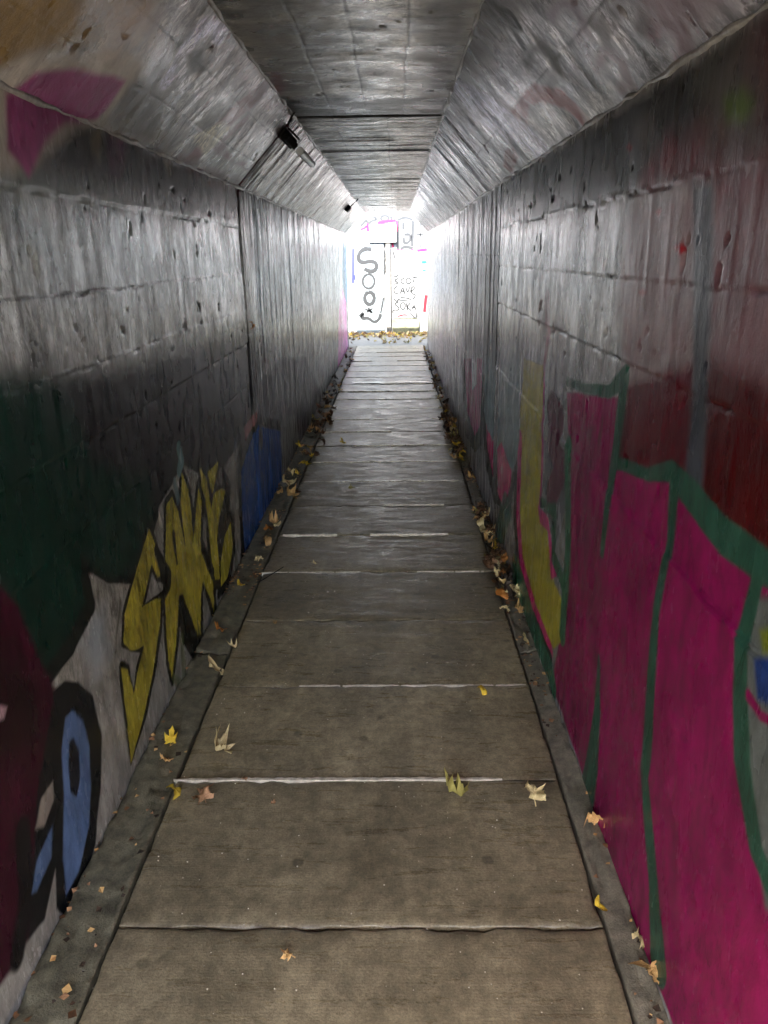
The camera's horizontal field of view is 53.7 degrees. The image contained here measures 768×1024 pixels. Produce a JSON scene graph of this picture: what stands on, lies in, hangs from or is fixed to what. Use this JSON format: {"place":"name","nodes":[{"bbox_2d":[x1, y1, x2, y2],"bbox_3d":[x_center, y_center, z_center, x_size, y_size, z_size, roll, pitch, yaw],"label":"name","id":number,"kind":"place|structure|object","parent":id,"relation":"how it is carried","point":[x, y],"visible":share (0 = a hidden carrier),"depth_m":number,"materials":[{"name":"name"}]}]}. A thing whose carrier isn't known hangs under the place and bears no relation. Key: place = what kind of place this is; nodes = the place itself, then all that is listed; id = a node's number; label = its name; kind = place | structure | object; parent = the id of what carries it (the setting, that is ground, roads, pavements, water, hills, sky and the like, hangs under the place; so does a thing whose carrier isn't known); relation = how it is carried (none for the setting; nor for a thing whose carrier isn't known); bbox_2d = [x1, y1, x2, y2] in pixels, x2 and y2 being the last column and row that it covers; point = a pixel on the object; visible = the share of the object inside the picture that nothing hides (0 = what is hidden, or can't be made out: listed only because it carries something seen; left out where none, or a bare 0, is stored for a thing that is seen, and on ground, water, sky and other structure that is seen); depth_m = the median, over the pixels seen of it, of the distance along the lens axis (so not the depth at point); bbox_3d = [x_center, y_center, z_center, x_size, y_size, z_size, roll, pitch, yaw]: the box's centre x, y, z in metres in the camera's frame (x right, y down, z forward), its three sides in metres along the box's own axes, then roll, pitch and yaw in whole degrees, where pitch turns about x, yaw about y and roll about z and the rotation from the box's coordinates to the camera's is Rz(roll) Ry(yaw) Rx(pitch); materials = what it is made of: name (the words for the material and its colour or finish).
{"place":"outdoors","nodes":[
{"label":"outdoors","id":0,"kind":"place"},
{"bbox_2d":[9,345,669,1023],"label":"footpath","id":1,"kind":"structure","parent":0,"point":[387,863],"depth_m":2.32,"materials":[{"name":"concrete"}]},
{"bbox_2d":[160,753,173,761],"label":"fallen leaf","id":2,"kind":"object","parent":1,"relation":"on","point":[165,759],"visible":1,"depth_m":2.52,"materials":[{"name":"brown plant"}]},
{"bbox_2d":[164,725,177,743],"bbox_3d":[-0.736,0.776,2.618,0.045,0.081,0.037,5,-11,-19],"label":"fallen leaf","id":3,"kind":"object","parent":1,"relation":"on","point":[171,737],"visible":1,"depth_m":2.62,"materials":[{"name":"yellow plant"}]},
{"bbox_2d":[166,784,180,799],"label":"fallen leaf","id":4,"kind":"object","parent":1,"relation":"on","point":[177,791],"visible":1,"depth_m":2.37,"materials":[{"name":"yellow plant"}]},
{"bbox_2d":[191,783,213,803],"bbox_3d":[-0.552,0.873,2.336,0.078,0.055,0.088,-30,38,-12],"label":"fallen leaf","id":5,"kind":"object","parent":1,"relation":"on","point":[205,793],"visible":1,"depth_m":2.32,"materials":[{"name":"brown plant"}]},
{"bbox_2d":[208,653,223,674],"bbox_3d":[-0.688,0.628,3.089,0.042,0.111,0.040,-41,10,0],"label":"fallen leaf","id":6,"kind":"object","parent":1,"relation":"on","point":[212,663],"visible":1,"depth_m":3.09,"materials":[{"name":"beige plant"}]},
{"bbox_2d":[214,620,226,631],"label":"fallen leaf","id":7,"kind":"object","parent":1,"relation":"on","point":[218,627],"visible":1,"depth_m":3.39,"materials":[{"name":"brown plant"}]},
{"bbox_2d":[214,723,235,753],"bbox_3d":[-0.539,0.778,2.584,0.080,0.086,0.094,22,-3,22],"label":"fallen leaf","id":8,"kind":"object","parent":1,"relation":"on","point":[220,743],"visible":1,"depth_m":2.59,"materials":[{"name":"beige plant"}]},
{"bbox_2d":[227,638,237,647],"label":"fallen leaf","id":9,"kind":"object","parent":1,"relation":"on","point":[232,645],"visible":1,"depth_m":3.25,"materials":[{"name":"beige plant"}]},
{"bbox_2d":[264,535,271,545],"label":"fallen leaf","id":10,"kind":"object","parent":1,"relation":"on","point":[268,540],"visible":1,"depth_m":4.41,"materials":[{"name":"brown plant"}]},
{"bbox_2d":[269,509,280,522],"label":"fallen leaf","id":11,"kind":"object","parent":1,"relation":"on","point":[274,519],"visible":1,"depth_m":4.74,"materials":[{"name":"brown plant"}]},
{"bbox_2d":[280,948,295,961],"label":"fallen leaf","id":12,"kind":"object","parent":1,"relation":"on","point":[287,955],"visible":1,"depth_m":1.80,"materials":[{"name":"brown plant"}]},
{"bbox_2d":[282,475,296,485],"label":"fallen leaf","id":13,"kind":"object","parent":1,"relation":"on","point":[292,481],"visible":0.94,"depth_m":5.56,"materials":[{"name":"brown plant"}]},
{"bbox_2d":[286,482,299,498],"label":"fallen leaf","id":14,"kind":"object","parent":1,"relation":"on","point":[290,492],"visible":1,"depth_m":5.30,"materials":[{"name":"brown plant"}]},
{"bbox_2d":[13,349,663,1023],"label":"leaf crumbs","id":15,"kind":"object","parent":1,"relation":"on","point":[91,929],"visible":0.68,"depth_m":2.56,"materials":[{"name":"brown plant"}]},
{"bbox_2d":[444,767,469,796],"bbox_3d":[0.234,0.838,2.360,0.079,0.087,0.065,0,3,-34],"label":"fallen leaf","id":16,"kind":"object","parent":1,"relation":"on","point":[458,788],"visible":1,"depth_m":2.34,"materials":[{"name":"yellow plant"}]},
{"bbox_2d":[476,517,483,526],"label":"fallen leaf","id":17,"kind":"object","parent":1,"relation":"on","point":[480,521],"visible":0.97,"depth_m":4.58,"materials":[{"name":"beige plant"}]},
{"bbox_2d":[477,685,486,694],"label":"fallen leaf","id":18,"kind":"object","parent":1,"relation":"on","point":[483,690],"visible":1,"depth_m":2.90,"materials":[{"name":"yellow plant"}]},
{"bbox_2d":[480,524,485,531],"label":"fallen leaf","id":19,"kind":"object","parent":1,"relation":"on","point":[482,528],"visible":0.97,"depth_m":4.49,"materials":[{"name":"beige plant"}]},
{"bbox_2d":[482,558,493,568],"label":"fallen leaf","id":20,"kind":"object","parent":1,"relation":"on","point":[486,562],"visible":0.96,"depth_m":4.00,"materials":[{"name":"brown plant"}]},
{"bbox_2d":[481,553,494,559],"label":"fallen leaf","id":21,"kind":"object","parent":1,"relation":"on","point":[486,556],"visible":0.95,"depth_m":4.06,"materials":[{"name":"brown plant"}]},
{"bbox_2d":[487,557,497,566],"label":"fallen leaf","id":22,"kind":"object","parent":1,"relation":"on","point":[493,561],"visible":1,"depth_m":3.99,"materials":[{"name":"brown plant"}]},
{"bbox_2d":[494,566,499,576],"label":"fallen leaf","id":23,"kind":"object","parent":1,"relation":"on","point":[496,571],"visible":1,"depth_m":3.82,"materials":[{"name":"beige plant"}]},
{"bbox_2d":[495,588,508,599],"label":"fallen leaf","id":24,"kind":"object","parent":1,"relation":"on","point":[500,592],"visible":1,"depth_m":3.61,"materials":[{"name":"orange plant"}]},
{"bbox_2d":[505,569,511,579],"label":"fallen leaf","id":25,"kind":"object","parent":1,"relation":"on","point":[509,576],"visible":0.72,"depth_m":3.87,"materials":[{"name":"black plant"}]},
{"bbox_2d":[511,585,519,596],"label":"fallen leaf","id":26,"kind":"object","parent":1,"relation":"on","point":[518,593],"visible":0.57,"depth_m":3.62,"materials":[{"name":"brown plant"}]},
{"bbox_2d":[498,578,519,589],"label":"fallen leaf","id":27,"kind":"object","parent":26,"relation":"on","point":[502,580],"visible":0.34,"depth_m":3.71,"materials":[{"name":"beige plant"}]},
{"bbox_2d":[510,583,518,591],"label":"fallen leaf","id":28,"kind":"object","parent":27,"relation":"on","point":[516,587],"visible":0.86,"depth_m":3.65,"materials":[{"name":"beige plant"}]},
{"bbox_2d":[515,598,523,612],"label":"fallen leaf","id":29,"kind":"object","parent":1,"relation":"on","point":[518,608],"visible":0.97,"depth_m":3.53,"materials":[{"name":"brown plant"}]},
{"bbox_2d":[523,632,529,644],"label":"fallen leaf","id":30,"kind":"object","parent":1,"relation":"on","point":[525,638],"visible":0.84,"depth_m":3.26,"materials":[{"name":"beige plant"}]},
{"bbox_2d":[525,781,545,806],"bbox_3d":[0.447,0.853,2.286,0.060,0.110,0.080,9,52,-8],"label":"fallen leaf","id":31,"kind":"object","parent":1,"relation":"on","point":[536,793],"visible":1,"depth_m":2.27,"materials":[{"name":"beige plant"}]},
{"bbox_2d":[584,811,604,827],"bbox_3d":[0.618,0.894,2.190,0.057,0.106,0.070,-9,44,35],"label":"fallen leaf","id":32,"kind":"object","parent":1,"relation":"on","point":[593,817],"visible":0.73,"depth_m":2.20,"materials":[{"name":"brown plant"}]},
{"bbox_2d":[595,895,607,910],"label":"fallen leaf","id":33,"kind":"object","parent":1,"relation":"on","point":[598,904],"visible":1,"depth_m":1.95,"materials":[{"name":"yellow plant"}]},
{"bbox_2d":[632,927,643,948],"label":"fallen leaf","id":34,"kind":"object","parent":1,"relation":"on","point":[635,934],"visible":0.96,"depth_m":1.83,"materials":[{"name":"beige plant"}]},
{"bbox_2d":[629,960,658,983],"bbox_3d":[0.603,1.054,1.731,0.044,0.059,0.083,-11,-24,-44],"label":"fallen leaf","id":35,"kind":"object","parent":1,"relation":"on","point":[651,968],"visible":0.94,"depth_m":1.73,"materials":[{"name":"brown plant"}]},
{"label":"fallen leaf","id":36,"kind":"object","parent":1,"relation":"on","visible":0},
{"bbox_2d":[475,507,486,514],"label":"fallen leaf","id":37,"kind":"object","parent":36,"relation":"on","point":[479,510],"visible":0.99,"depth_m":4.76,"materials":[{"name":"brown plant"}]},
{"bbox_2d":[157,359,582,1013],"bbox_3d":[0.013,-0.739,7.142,1.235,0.003,11.990,0,19,1],"label":"grit","id":38,"kind":"object","parent":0,"point":[393,657],"visible":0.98,"depth_m":2.87,"materials":[{"name":"gravel"}]},
{"bbox_2d":[349,334,426,345],"bbox_3d":[0.230,-3.407,15.069,12.000,0.034,2.068,0,19,1],"label":"landing","id":39,"kind":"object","parent":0,"point":[363,341],"depth_m":14.83,"materials":[{"name":"concrete"}]},
{"bbox_2d":[346,212,427,334],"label":"painted end wall","id":40,"kind":"structure","parent":39,"relation":"on","point":[387,268],"depth_m":15.62,"materials":[{"name":"white paint"}]},
{"bbox_2d":[349,330,426,343],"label":"leaf litter","id":41,"kind":"object","parent":39,"relation":"on","point":[379,335],"visible":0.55,"depth_m":15.59,"materials":[{"name":"yellow plant"}]},
{"label":"ground","id":42,"kind":"structure","parent":0,"visible":0},
{"bbox_2d":[0,0,767,1023],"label":"pedestrian underpass","id":43,"kind":"object","parent":42,"relation":"on","point":[576,190],"visible":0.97,"depth_m":2.15,"materials":[{"name":"concrete"}]},
{"bbox_2d":[278,112,314,167],"bbox_3d":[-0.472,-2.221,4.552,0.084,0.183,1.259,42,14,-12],"label":"light fitting","id":44,"kind":"object","parent":43,"relation":"attached to","point":[287,137],"visible":0.93,"depth_m":4.35,"materials":[{"name":"black metal"}]},
{"bbox_2d":[344,199,357,211],"bbox_3d":[-0.415,-4.125,10.134,0.062,0.274,0.362,42,14,-12],"label":"junction box","id":45,"kind":"object","parent":43,"relation":"attached to","point":[348,208],"visible":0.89,"depth_m":10.00,"materials":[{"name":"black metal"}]},
{"label":"fallen leaf","id":46,"kind":"object","parent":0,"visible":0},
{"bbox_2d":[499,553,507,563],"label":"fallen leaf","id":47,"kind":"object","parent":46,"relation":"on","point":[504,557],"visible":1,"depth_m":4.01,"materials":[{"name":"orange plant"}]},
{"label":"fallen leaf","id":48,"kind":"object","parent":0,"visible":0},
{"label":"fallen leaf","id":49,"kind":"object","parent":48,"relation":"on","visible":0},
{"bbox_2d":[495,573,506,587],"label":"fallen leaf","id":50,"kind":"object","parent":49,"relation":"on","point":[501,577],"visible":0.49,"depth_m":3.75,"materials":[{"name":"brown plant"}]},
{"label":"fallen leaf","id":51,"kind":"object","parent":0,"visible":0},
{"bbox_2d":[500,579,513,595],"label":"fallen leaf","id":52,"kind":"object","parent":51,"relation":"on","point":[506,584],"visible":1,"depth_m":3.59,"materials":[{"name":"brown plant"}]}
]}

